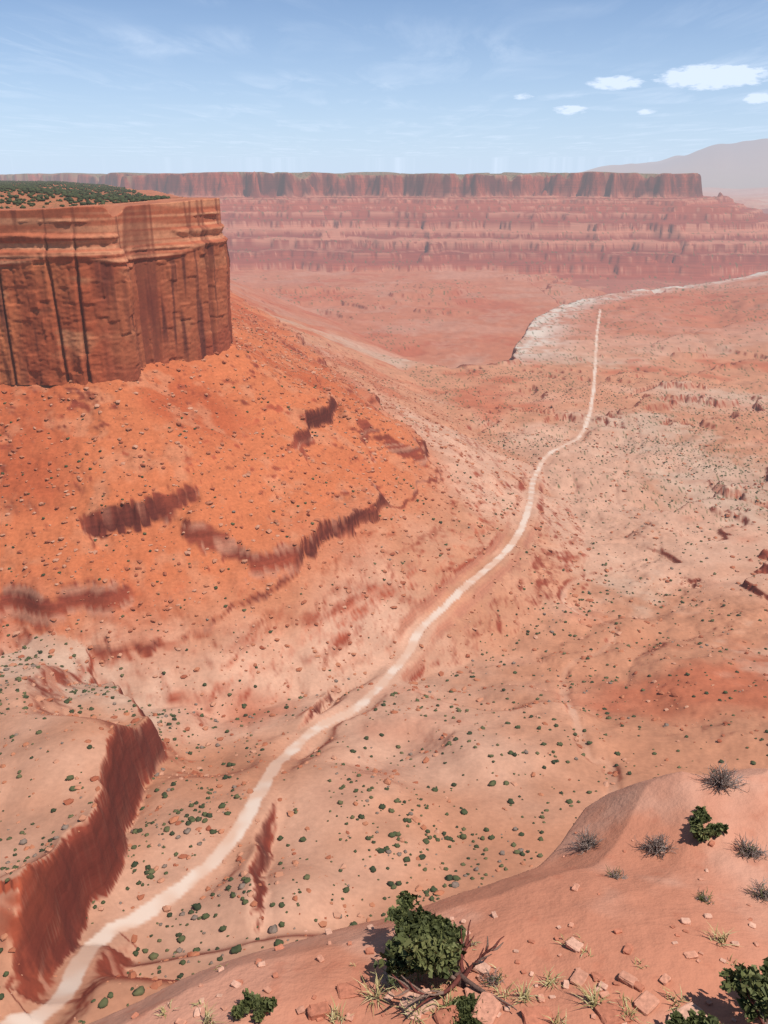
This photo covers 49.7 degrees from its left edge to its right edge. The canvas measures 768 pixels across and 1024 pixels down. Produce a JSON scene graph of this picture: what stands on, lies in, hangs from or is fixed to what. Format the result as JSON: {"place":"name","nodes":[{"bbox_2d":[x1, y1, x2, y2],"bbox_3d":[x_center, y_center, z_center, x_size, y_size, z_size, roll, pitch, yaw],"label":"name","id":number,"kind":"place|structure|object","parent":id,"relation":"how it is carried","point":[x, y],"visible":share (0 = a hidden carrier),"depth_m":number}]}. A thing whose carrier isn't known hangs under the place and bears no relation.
{"place":"outdoors","nodes":[
{"label":"outdoors","id":0,"kind":"place"},
{"bbox_2d":[0,138,767,1023],"bbox_3d":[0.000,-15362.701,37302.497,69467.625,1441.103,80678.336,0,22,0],"label":"desert ground","id":1,"kind":"structure","parent":0,"point":[602,278],"depth_m":487.98},
{"bbox_2d":[0,190,232,385],"bbox_3d":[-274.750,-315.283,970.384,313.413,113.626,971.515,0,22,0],"label":"mesa cliff","id":2,"kind":"structure","parent":1,"relation":"on","point":[119,291],"depth_m":545.38},
{"bbox_2d":[0,180,169,208],"bbox_3d":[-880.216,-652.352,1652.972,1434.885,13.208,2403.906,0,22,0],"label":"butte scrub vegetation","id":3,"kind":"object","parent":2,"relation":"on","point":[80,194],"visible":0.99,"depth_m":732.57},
{"bbox_2d":[230,988,277,1022],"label":"juniper","id":4,"kind":"object","parent":1,"relation":"on","point":[258,1003],"depth_m":7.24},
{"bbox_2d":[0,305,767,1019],"bbox_3d":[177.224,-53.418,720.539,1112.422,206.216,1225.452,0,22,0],"label":"boulders","id":5,"kind":"object","parent":1,"relation":"on","point":[220,831],"visible":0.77,"depth_m":500.30},
{"bbox_2d":[0,302,767,1023],"bbox_3d":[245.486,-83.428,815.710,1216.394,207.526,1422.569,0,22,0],"label":"bushes","id":6,"kind":"object","parent":1,"relation":"on","point":[180,938],"visible":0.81,"depth_m":328.26},
{"bbox_2d":[131,832,758,1023],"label":"rocks","id":7,"kind":"object","parent":1,"relation":"on","point":[646,1002],"visible":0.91,"depth_m":7.31},
{"bbox_2d":[373,890,516,1023],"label":"juniper","id":8,"kind":"object","parent":1,"relation":"on","point":[430,946],"depth_m":7.48},
{"bbox_2d":[153,920,745,1023],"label":"grass","id":9,"kind":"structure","parent":1,"relation":"on","point":[526,995],"depth_m":7.31},
{"bbox_2d":[477,761,767,992],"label":"shrubs","id":10,"kind":"object","parent":1,"relation":"on","point":[723,778],"visible":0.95,"depth_m":10.12},
{"bbox_2d":[688,806,728,841],"bbox_3d":[3.995,3.916,10.322,0.551,0.381,0.641,0,22,0],"label":"juniper","id":11,"kind":"object","parent":1,"relation":"on","point":[698,820],"depth_m":10.22},
{"bbox_2d":[664,957,767,1023],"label":"juniper","id":12,"kind":"object","parent":1,"relation":"on","point":[753,979],"depth_m":6.81},
{"bbox_2d":[0,0,767,173],"label":"sky","id":13,"kind":"structure","parent":0,"point":[87,86]}
]}

